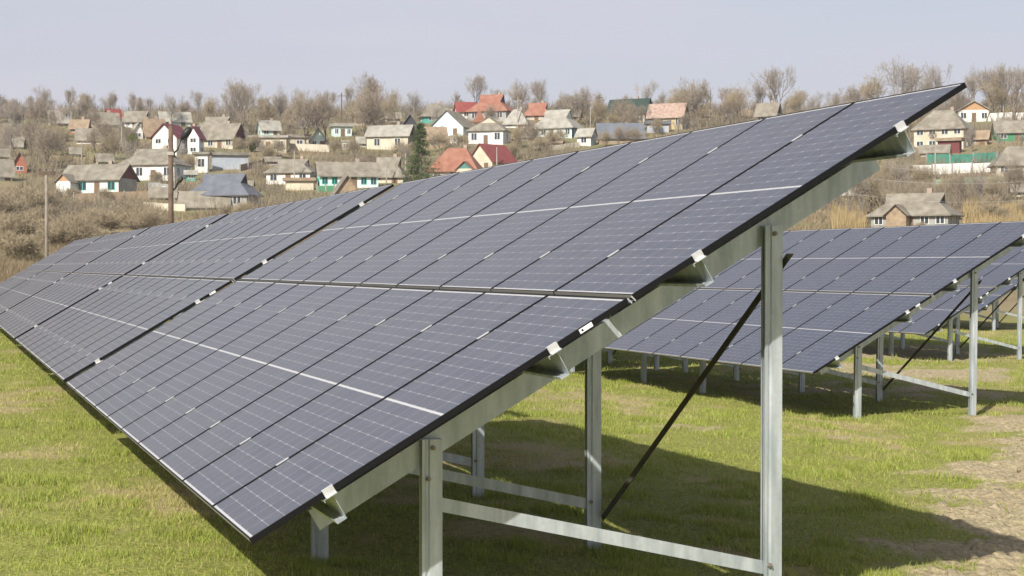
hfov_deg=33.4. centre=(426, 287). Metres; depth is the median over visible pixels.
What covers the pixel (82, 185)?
window
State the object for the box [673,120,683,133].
bare tree
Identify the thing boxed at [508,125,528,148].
bare tree
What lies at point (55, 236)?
bare shrub
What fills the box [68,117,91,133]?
brick house
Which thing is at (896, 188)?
thicket
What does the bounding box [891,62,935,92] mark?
bare tree
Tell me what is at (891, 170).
bare shrub
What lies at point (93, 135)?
bare tree
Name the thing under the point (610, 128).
barn
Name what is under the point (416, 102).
bare tree
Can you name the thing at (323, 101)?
bare tree
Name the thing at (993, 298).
solar table
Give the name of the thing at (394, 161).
house
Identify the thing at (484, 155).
house
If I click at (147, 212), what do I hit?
bare shrub
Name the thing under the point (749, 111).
house
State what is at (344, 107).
bare tree
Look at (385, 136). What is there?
house
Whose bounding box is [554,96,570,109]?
bare tree
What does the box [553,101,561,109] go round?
bare tree
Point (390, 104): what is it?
bare tree
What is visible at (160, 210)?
bare shrub
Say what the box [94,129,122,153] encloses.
bare tree
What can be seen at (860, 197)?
bare tree
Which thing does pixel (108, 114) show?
house
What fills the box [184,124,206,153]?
house
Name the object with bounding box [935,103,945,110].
bare tree
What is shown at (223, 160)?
storehouse
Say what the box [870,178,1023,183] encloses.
power line
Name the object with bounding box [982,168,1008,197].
bare tree
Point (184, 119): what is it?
house
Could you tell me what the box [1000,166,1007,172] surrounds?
window
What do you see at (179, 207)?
garden wall
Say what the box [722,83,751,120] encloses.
bare tree
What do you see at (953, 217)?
window
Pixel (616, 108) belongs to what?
bare tree
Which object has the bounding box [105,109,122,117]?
house
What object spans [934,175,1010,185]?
fence
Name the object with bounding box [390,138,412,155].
bare tree
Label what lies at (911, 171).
bare tree
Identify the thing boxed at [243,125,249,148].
bare tree
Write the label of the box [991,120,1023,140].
house
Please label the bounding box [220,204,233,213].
bare shrub
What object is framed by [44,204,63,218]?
bare shrub
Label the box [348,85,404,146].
bare tree
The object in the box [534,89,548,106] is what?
bare tree
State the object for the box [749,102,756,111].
bare tree
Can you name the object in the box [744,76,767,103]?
bare tree
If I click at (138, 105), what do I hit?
bare tree
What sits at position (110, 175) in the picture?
house
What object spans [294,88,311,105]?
bare tree
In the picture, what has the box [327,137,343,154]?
bare tree
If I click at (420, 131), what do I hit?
spruce tree
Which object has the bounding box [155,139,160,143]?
window
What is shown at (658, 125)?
bare tree
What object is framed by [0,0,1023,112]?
sky
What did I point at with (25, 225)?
bare shrub
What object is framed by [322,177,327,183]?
window
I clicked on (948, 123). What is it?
house
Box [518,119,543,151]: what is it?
bare tree
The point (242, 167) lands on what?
picket fence
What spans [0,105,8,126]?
bare tree
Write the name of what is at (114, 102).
bare tree
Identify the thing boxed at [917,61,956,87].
bare tree
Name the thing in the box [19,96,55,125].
bare tree
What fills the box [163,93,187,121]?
bare tree
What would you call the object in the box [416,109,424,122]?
bare tree
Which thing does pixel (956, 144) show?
shed
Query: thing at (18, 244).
bare shrub
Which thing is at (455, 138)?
bare tree
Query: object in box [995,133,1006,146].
bare tree
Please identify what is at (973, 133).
bare tree
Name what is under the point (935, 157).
utility pole
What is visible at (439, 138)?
bare tree
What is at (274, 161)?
shed
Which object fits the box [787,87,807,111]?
bare tree
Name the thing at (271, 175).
window
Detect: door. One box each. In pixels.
[94,182,99,192]
[217,140,220,147]
[341,129,344,136]
[351,177,356,186]
[483,135,487,143]
[1015,133,1020,140]
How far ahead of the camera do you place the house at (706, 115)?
401.32 m
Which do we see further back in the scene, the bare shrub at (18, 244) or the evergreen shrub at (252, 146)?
the evergreen shrub at (252, 146)
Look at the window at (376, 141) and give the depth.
338.01 m
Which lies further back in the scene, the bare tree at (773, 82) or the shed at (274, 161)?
the bare tree at (773, 82)
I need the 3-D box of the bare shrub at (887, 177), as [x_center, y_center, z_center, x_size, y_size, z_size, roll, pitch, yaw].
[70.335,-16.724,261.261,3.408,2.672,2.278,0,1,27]
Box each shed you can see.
[0,148,10,158]
[11,137,26,148]
[93,153,113,163]
[177,191,231,209]
[183,170,197,180]
[247,180,254,186]
[264,156,281,165]
[282,177,317,190]
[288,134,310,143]
[355,136,365,146]
[383,112,401,121]
[415,127,448,148]
[531,139,564,148]
[574,128,597,145]
[840,189,855,198]
[918,144,951,156]
[934,137,964,152]
[972,130,991,144]
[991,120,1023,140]
[996,117,1009,120]
[1008,184,1023,196]
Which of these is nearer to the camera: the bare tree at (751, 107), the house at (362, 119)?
the house at (362, 119)
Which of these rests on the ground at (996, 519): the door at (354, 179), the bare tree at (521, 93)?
the bare tree at (521, 93)
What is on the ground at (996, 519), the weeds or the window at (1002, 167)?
the weeds
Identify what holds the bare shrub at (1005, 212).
on the ground at (996, 519)
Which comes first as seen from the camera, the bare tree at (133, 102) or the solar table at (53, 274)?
the solar table at (53, 274)
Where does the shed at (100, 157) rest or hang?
on the ground at (996, 519)
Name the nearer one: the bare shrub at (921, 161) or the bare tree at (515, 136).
the bare shrub at (921, 161)
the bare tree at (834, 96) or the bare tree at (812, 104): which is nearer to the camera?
the bare tree at (812, 104)
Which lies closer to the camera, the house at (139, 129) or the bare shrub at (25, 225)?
the bare shrub at (25, 225)
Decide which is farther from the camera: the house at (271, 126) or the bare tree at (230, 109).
the bare tree at (230, 109)
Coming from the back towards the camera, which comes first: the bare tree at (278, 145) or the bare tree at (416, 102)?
the bare tree at (416, 102)
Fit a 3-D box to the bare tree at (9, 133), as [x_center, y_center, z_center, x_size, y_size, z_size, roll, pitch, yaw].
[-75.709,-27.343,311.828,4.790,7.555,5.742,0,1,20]
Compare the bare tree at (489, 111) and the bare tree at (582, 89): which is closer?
the bare tree at (489, 111)
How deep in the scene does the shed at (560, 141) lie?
336.19 m
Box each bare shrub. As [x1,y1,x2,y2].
[0,187,35,211]
[0,191,28,216]
[0,209,12,218]
[0,209,51,240]
[0,230,49,259]
[8,184,74,211]
[23,204,53,221]
[28,222,80,246]
[35,215,103,244]
[36,184,58,193]
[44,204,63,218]
[48,187,66,198]
[48,207,87,227]
[55,129,68,140]
[64,187,78,198]
[64,210,101,228]
[79,224,111,238]
[81,207,128,232]
[96,140,114,152]
[96,185,113,199]
[106,199,150,228]
[117,205,164,228]
[125,206,166,228]
[128,206,166,226]
[148,170,162,180]
[149,205,174,222]
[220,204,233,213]
[229,201,254,213]
[232,201,257,211]
[280,129,295,134]
[285,148,300,155]
[859,190,883,206]
[877,172,892,182]
[879,191,898,202]
[886,165,907,179]
[911,183,925,192]
[913,159,927,164]
[913,221,924,225]
[933,182,946,192]
[970,200,1006,217]
[981,193,1005,205]
[992,205,1012,218]
[998,213,1023,220]
[1012,198,1023,214]
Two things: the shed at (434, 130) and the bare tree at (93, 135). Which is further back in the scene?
the shed at (434, 130)
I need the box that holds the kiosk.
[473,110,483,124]
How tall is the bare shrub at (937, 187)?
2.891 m
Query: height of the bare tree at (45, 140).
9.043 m
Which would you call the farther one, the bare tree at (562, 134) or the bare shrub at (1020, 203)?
the bare tree at (562, 134)
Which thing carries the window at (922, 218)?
in the house at (894, 210)
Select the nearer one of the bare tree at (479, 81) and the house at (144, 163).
the house at (144, 163)
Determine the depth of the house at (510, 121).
365.84 m
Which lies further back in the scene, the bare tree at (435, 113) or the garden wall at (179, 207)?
the bare tree at (435, 113)
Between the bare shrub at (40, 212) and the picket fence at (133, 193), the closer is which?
the bare shrub at (40, 212)
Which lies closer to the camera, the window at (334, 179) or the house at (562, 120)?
the window at (334, 179)
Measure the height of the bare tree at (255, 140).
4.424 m
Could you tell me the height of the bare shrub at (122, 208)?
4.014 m
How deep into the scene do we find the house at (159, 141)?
319.34 m
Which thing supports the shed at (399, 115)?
on the ground at (996, 519)
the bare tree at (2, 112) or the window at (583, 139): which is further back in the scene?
the bare tree at (2, 112)
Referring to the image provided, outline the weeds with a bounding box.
[0,243,245,316]
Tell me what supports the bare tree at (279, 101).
on the ground at (996, 519)
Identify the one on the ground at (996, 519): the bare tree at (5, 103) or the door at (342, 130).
the bare tree at (5, 103)
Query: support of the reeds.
on the ground at (996, 519)
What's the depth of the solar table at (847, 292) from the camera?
28.21 m
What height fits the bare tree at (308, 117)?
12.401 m
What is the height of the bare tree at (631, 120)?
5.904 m
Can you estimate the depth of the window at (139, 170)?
285.23 m
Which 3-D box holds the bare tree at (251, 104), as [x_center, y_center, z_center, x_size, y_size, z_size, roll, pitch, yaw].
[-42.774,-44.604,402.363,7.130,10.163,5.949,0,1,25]
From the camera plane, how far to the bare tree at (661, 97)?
409.42 m
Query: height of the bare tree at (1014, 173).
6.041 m
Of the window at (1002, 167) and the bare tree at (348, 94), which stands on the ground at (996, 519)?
the bare tree at (348, 94)
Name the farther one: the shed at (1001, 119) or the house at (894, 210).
the shed at (1001, 119)
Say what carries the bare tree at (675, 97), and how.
on the ground at (996, 519)
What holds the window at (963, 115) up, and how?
in the house at (976, 108)
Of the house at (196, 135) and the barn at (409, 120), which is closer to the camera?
the house at (196, 135)
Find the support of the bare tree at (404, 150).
on the ground at (996, 519)
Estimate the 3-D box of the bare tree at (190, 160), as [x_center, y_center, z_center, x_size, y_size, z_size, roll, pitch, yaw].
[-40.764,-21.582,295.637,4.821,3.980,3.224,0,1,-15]
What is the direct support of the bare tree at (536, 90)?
on the ground at (996, 519)
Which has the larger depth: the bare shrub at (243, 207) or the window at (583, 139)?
the window at (583, 139)
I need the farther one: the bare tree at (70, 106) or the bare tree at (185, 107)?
the bare tree at (185, 107)
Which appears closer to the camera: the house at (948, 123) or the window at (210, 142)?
the house at (948, 123)
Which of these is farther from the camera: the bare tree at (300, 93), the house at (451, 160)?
the bare tree at (300, 93)
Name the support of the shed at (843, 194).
on the ground at (996, 519)
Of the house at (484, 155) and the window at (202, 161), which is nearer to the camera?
the window at (202, 161)
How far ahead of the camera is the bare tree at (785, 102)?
400.80 m
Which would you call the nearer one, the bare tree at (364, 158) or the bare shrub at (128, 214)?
the bare shrub at (128, 214)
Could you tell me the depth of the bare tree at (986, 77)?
356.45 m
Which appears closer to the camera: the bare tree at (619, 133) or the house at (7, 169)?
the house at (7, 169)
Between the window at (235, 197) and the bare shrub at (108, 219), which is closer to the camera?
the bare shrub at (108, 219)
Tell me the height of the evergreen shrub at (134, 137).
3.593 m
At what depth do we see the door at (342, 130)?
359.86 m
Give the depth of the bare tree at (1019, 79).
351.14 m
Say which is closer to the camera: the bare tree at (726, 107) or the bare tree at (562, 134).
the bare tree at (562, 134)
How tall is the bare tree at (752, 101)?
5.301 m
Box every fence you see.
[73,191,149,201]
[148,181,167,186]
[239,153,281,170]
[316,184,334,191]
[911,161,991,173]
[926,151,997,163]
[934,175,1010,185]
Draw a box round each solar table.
[0,213,228,342]
[0,227,149,313]
[0,235,103,294]
[15,184,393,381]
[66,82,966,575]
[569,349,658,371]
[602,221,1023,418]
[884,247,1023,360]
[947,272,1023,330]
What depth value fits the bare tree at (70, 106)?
360.45 m
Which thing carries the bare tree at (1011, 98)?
on the ground at (996, 519)
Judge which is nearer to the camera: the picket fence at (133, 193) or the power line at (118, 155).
the power line at (118, 155)
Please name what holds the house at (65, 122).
on the ground at (996, 519)
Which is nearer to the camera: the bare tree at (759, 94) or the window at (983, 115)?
the window at (983, 115)
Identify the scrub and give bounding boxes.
[0,106,1023,300]
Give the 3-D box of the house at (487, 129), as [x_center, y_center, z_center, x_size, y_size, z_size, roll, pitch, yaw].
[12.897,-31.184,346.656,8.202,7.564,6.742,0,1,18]
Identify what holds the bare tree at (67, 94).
on the ground at (996, 519)
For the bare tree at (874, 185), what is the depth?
209.54 m
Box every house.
[0,159,15,180]
[14,151,29,172]
[46,108,71,125]
[53,161,140,193]
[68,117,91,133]
[74,127,106,143]
[89,110,120,127]
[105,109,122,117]
[118,145,193,180]
[120,111,148,127]
[129,123,143,138]
[141,116,164,138]
[148,187,177,199]
[149,122,186,155]
[157,109,192,125]
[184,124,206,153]
[191,173,264,206]
[196,114,229,127]
[200,121,247,148]
[255,118,281,134]
[263,156,315,183]
[309,125,327,144]
[314,159,381,187]
[329,123,353,136]
[351,116,372,125]
[364,122,415,149]
[376,154,410,182]
[416,101,448,122]
[428,145,482,175]
[429,109,472,135]
[453,102,475,117]
[466,92,512,120]
[466,116,511,144]
[472,143,517,167]
[502,107,529,127]
[524,100,547,119]
[529,109,583,137]
[571,109,582,119]
[605,96,651,122]
[646,103,690,128]
[694,110,712,119]
[737,108,752,117]
[753,100,782,118]
[866,188,964,226]
[911,107,973,148]
[954,100,990,121]
[987,146,1023,176]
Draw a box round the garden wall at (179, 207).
[144,202,185,210]
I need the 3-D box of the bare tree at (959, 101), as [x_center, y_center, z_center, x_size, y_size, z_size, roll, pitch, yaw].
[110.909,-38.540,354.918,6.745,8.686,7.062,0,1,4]
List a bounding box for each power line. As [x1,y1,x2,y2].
[61,131,167,169]
[177,132,399,175]
[177,162,373,199]
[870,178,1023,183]
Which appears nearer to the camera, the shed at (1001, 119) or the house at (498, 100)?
the shed at (1001, 119)
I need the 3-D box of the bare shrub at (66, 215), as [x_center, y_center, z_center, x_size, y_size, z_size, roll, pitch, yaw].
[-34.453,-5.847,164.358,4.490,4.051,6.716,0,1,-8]
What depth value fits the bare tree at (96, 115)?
353.01 m
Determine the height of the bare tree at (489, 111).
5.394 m
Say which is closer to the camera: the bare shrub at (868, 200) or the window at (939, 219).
the window at (939, 219)
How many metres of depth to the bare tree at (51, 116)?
342.86 m
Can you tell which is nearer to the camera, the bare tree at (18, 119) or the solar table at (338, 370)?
the solar table at (338, 370)
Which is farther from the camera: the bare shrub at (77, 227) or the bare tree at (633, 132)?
the bare tree at (633, 132)
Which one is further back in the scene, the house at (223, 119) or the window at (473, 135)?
the house at (223, 119)
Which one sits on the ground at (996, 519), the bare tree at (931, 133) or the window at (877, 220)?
the bare tree at (931, 133)
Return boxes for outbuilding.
[247,135,290,152]
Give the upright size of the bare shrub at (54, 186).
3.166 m
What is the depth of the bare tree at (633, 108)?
355.91 m
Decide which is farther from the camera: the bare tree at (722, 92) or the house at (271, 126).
the bare tree at (722, 92)
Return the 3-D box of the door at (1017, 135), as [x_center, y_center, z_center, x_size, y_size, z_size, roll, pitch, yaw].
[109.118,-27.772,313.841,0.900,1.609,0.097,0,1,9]
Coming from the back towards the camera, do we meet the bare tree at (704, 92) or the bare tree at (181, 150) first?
the bare tree at (704, 92)
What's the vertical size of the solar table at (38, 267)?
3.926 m
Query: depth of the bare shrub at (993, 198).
205.77 m
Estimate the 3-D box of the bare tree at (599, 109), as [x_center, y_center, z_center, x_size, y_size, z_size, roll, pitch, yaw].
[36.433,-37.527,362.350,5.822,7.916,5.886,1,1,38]
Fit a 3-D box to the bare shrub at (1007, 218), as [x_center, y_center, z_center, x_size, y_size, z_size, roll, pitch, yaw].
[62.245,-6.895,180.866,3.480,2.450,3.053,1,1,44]
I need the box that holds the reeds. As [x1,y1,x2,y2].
[829,194,1023,228]
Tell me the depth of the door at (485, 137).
343.88 m
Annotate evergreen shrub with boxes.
[126,132,138,147]
[247,141,256,151]
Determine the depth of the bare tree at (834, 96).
382.93 m
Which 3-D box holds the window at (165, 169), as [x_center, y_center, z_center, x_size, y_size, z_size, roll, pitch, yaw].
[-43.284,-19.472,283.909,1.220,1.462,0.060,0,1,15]
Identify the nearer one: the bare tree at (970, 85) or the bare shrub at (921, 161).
the bare shrub at (921, 161)
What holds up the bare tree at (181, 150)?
on the ground at (996, 519)
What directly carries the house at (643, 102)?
on the ground at (996, 519)
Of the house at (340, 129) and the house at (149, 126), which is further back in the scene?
the house at (340, 129)
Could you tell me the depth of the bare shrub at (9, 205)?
210.04 m
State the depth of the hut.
317.50 m
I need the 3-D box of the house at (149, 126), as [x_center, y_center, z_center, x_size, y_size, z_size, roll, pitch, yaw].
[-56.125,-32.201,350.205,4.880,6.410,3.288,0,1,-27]
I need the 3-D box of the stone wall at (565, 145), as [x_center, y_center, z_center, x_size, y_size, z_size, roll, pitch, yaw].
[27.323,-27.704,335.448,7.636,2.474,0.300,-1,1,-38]
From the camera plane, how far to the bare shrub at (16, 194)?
222.67 m
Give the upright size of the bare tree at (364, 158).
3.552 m
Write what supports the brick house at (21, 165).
on the ground at (996, 519)
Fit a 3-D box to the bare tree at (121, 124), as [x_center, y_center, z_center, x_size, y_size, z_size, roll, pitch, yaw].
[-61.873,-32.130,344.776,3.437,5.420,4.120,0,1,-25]
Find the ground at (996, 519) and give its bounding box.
[0,107,1023,575]
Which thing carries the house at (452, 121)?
on the ground at (996, 519)
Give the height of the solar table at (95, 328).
3.926 m
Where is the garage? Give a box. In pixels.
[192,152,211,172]
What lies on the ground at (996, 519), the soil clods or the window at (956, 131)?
the soil clods
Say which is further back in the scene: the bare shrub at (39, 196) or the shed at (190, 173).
the shed at (190, 173)
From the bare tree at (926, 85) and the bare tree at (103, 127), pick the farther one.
the bare tree at (926, 85)
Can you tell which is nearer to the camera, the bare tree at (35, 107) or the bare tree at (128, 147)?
the bare tree at (128, 147)
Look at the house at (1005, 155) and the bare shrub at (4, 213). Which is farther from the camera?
the house at (1005, 155)
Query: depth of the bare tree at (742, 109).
389.48 m
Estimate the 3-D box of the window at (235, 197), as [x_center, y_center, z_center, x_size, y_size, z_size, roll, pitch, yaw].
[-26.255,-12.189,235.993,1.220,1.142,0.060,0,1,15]
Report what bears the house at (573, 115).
on the ground at (996, 519)
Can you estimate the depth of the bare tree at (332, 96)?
420.31 m
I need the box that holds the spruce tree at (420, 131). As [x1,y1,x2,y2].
[399,122,441,181]
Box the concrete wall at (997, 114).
[986,112,1023,120]
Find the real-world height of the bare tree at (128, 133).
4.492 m
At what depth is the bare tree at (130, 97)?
449.47 m
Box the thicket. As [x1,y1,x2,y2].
[0,97,1023,221]
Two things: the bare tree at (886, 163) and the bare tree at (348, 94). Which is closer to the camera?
the bare tree at (886, 163)
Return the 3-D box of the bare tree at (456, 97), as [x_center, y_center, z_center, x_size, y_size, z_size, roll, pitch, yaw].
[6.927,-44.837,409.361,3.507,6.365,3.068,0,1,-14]
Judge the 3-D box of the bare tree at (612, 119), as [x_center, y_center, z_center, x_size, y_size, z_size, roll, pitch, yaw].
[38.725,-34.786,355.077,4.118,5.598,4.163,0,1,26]
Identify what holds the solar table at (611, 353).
on the ground at (996, 519)
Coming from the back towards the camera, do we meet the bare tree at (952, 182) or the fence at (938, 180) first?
the fence at (938, 180)
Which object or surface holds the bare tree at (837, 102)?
on the ground at (996, 519)
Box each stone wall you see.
[289,143,329,151]
[550,142,579,149]
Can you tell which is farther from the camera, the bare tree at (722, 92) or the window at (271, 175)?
the bare tree at (722, 92)
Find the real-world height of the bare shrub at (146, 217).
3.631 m
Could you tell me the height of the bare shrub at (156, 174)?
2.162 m
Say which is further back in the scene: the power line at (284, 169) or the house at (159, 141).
the house at (159, 141)
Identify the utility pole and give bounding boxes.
[38,169,54,256]
[174,168,174,203]
[934,138,935,179]
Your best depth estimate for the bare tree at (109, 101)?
402.42 m
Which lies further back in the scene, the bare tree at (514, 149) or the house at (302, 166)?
the bare tree at (514, 149)
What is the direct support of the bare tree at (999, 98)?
on the ground at (996, 519)
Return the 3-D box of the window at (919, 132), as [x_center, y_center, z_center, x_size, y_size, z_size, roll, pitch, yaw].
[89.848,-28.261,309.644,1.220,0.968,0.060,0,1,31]
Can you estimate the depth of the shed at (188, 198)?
236.41 m
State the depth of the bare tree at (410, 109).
385.01 m
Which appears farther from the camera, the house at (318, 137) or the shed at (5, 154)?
the house at (318, 137)
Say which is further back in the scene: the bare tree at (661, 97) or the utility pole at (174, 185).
the bare tree at (661, 97)
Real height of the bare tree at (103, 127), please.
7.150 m
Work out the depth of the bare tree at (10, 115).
345.86 m
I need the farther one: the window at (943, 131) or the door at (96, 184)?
the window at (943, 131)
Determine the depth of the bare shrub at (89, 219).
175.47 m
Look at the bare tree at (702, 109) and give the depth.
360.76 m
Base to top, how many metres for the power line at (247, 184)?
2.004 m
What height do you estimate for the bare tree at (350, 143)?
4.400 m
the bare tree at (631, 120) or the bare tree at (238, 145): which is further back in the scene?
the bare tree at (631, 120)
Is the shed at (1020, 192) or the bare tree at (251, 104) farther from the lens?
the bare tree at (251, 104)
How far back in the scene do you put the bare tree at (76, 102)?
373.96 m
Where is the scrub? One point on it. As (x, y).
(200, 213)
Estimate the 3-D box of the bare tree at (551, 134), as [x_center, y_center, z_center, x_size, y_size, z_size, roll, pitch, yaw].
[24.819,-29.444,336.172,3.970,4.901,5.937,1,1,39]
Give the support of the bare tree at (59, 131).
on the ground at (996, 519)
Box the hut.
[69,147,80,156]
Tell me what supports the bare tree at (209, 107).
on the ground at (996, 519)
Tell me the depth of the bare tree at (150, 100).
402.90 m
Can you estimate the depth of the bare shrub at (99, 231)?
163.80 m
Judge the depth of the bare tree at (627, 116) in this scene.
347.63 m
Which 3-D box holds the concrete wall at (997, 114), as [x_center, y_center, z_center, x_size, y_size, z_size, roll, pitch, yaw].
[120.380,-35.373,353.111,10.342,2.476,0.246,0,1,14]
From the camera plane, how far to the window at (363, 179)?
261.39 m
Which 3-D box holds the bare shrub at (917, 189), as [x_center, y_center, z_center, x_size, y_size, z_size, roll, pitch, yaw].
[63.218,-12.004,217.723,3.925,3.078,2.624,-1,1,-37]
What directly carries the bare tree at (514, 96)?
on the ground at (996, 519)
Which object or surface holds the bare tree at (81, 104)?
on the ground at (996, 519)
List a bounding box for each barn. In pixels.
[330,175,357,194]
[402,114,416,128]
[596,123,645,143]
[644,121,670,132]
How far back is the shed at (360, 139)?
341.97 m
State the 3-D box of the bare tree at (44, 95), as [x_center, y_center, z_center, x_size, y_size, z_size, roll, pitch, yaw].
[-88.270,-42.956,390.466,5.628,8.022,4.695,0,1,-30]
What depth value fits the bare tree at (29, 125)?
302.22 m
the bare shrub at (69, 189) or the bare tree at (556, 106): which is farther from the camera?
the bare tree at (556, 106)
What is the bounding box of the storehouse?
[209,152,250,169]
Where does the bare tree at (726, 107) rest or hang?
on the ground at (996, 519)
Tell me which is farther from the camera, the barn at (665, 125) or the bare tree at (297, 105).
the bare tree at (297, 105)
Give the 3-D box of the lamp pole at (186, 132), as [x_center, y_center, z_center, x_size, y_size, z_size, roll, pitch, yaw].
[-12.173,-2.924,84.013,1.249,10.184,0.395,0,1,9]
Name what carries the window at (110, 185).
in the house at (110, 175)
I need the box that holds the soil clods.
[570,357,1023,574]
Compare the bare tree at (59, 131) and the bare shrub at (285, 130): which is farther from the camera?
the bare shrub at (285, 130)
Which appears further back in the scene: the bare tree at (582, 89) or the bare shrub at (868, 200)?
the bare tree at (582, 89)
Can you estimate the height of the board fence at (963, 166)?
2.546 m
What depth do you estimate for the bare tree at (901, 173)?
248.46 m
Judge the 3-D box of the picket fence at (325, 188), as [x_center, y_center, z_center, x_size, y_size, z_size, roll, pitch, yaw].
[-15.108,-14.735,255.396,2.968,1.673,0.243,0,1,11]
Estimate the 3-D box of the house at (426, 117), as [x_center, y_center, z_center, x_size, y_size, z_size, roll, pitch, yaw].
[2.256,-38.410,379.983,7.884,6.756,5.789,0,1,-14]
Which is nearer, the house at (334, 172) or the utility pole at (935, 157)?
the house at (334, 172)
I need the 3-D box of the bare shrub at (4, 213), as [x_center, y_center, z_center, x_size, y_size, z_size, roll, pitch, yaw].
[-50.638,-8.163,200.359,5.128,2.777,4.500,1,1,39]
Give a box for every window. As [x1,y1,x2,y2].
[79,182,85,189]
[107,182,114,189]
[136,167,142,175]
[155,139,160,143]
[163,167,167,175]
[190,147,195,151]
[198,158,204,166]
[208,140,212,145]
[233,196,240,203]
[270,174,276,180]
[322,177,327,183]
[332,177,337,183]
[361,177,366,183]
[371,177,375,183]
[374,138,379,145]
[471,133,476,139]
[494,132,499,139]
[581,137,586,142]
[874,217,882,224]
[917,130,922,134]
[920,216,928,223]
[936,216,944,223]
[941,129,947,134]
[952,216,955,223]
[954,129,960,133]
[961,113,966,118]
[981,113,986,118]
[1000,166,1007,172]
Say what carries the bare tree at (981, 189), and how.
on the ground at (996, 519)
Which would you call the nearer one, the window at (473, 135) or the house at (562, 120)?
the window at (473, 135)
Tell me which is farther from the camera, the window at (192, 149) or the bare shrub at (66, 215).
the window at (192, 149)
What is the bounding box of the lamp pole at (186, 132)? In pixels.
[167,125,191,223]
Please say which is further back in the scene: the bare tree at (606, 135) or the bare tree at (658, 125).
the bare tree at (658, 125)
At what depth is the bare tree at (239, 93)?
357.09 m
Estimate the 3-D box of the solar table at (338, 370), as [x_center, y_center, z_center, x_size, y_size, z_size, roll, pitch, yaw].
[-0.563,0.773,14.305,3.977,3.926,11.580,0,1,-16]
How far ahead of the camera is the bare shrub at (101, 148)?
322.60 m
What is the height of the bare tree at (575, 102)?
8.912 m
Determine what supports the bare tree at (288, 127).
on the ground at (996, 519)
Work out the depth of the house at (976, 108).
354.17 m
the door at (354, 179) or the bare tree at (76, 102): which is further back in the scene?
the bare tree at (76, 102)
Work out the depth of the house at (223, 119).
368.48 m
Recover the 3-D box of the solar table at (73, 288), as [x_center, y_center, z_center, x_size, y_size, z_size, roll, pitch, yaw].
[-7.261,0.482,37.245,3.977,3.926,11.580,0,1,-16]
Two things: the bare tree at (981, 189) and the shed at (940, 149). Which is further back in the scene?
the shed at (940, 149)
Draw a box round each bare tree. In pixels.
[0,99,23,128]
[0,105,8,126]
[0,121,23,155]
[2,98,17,118]
[9,116,46,162]
[14,111,22,130]
[18,102,27,127]
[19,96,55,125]
[25,95,34,111]
[25,121,66,168]
[32,86,54,109]
[40,108,65,128]
[48,121,70,155]
[56,103,75,124]
[64,86,76,110]
[68,92,91,117]
[76,98,86,116]
[81,91,96,109]
[82,109,102,125]
[83,127,100,152]
[89,117,117,140]
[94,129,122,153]
[98,97,107,108]
[106,95,114,107]
[108,95,117,107]
[113,117,127,139]
[118,136,138,157]
[122,126,137,139]
[126,92,135,100]
[129,98,136,110]
[131,96,145,106]
[135,99,149,110]
[146,98,153,110]
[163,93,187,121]
[176,100,192,111]
[177,147,187,158]
[182,154,200,169]
[189,89,208,114]
[202,95,219,116]
[217,92,243,121]
[221,77,263,124]
[228,135,244,150]
[233,79,261,113]
[242,132,265,151]
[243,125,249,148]
[250,93,286,119]
[258,144,276,156]
[265,138,287,154]
[269,85,293,122]
[283,89,328,143]
[284,120,291,142]
[287,96,311,121]
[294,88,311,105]
[308,90,337,144]
[324,91,342,106]
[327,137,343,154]
[340,99,355,114]
[341,138,362,156]
[344,85,355,104]
[345,95,380,133]
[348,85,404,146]
[349,70,384,99]
[359,155,368,161]
[379,91,403,122]
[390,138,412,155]
[399,103,404,114]
[400,145,411,160]
[404,89,423,116]
[407,104,412,113]
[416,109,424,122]
[425,104,445,122]
[426,130,451,150]
[449,131,471,146]
[450,92,461,101]
[464,74,487,103]
[482,104,500,120]
[503,86,525,107]
[505,141,522,155]
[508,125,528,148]
[511,77,537,108]
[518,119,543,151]
[527,77,546,102]
[528,134,554,154]
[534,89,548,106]
[542,127,563,143]
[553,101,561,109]
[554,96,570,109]
[554,129,570,140]
[558,90,576,111]
[563,90,597,122]
[580,85,593,101]
[588,95,609,127]
[595,130,613,146]
[604,112,619,122]
[607,97,632,120]
[612,99,639,122]
[612,125,628,143]
[621,109,643,122]
[623,125,644,141]
[628,115,638,122]
[631,79,659,99]
[635,104,651,122]
[648,115,663,134]
[659,92,669,103]
[665,83,689,104]
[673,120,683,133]
[674,76,717,126]
[678,113,693,128]
[693,97,714,126]
[712,99,738,123]
[717,86,733,105]
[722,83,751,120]
[723,90,748,113]
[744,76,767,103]
[745,65,795,101]
[748,98,761,110]
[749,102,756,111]
[783,98,789,111]
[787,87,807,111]
[802,90,826,109]
[824,93,847,105]
[826,91,848,105]
[836,83,867,102]
[840,175,877,214]
[849,180,872,209]
[856,73,887,99]
[858,160,892,206]
[876,55,921,93]
[880,159,899,174]
[884,159,912,183]
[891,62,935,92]
[898,162,918,180]
[908,163,938,186]
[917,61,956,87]
[918,70,936,89]
[924,129,936,141]
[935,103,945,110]
[937,172,967,195]
[941,83,971,111]
[943,172,978,199]
[960,62,979,101]
[961,124,976,151]
[965,62,1005,112]
[974,173,993,203]
[979,74,1011,120]
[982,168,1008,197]
[988,64,1011,112]
[992,64,1023,120]
[994,157,1023,198]
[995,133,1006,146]
[1004,90,1022,107]
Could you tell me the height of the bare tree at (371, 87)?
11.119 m
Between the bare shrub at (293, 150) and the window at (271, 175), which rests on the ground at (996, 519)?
the bare shrub at (293, 150)
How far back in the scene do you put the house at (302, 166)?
276.73 m
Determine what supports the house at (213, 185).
on the ground at (996, 519)
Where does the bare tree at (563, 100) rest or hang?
on the ground at (996, 519)

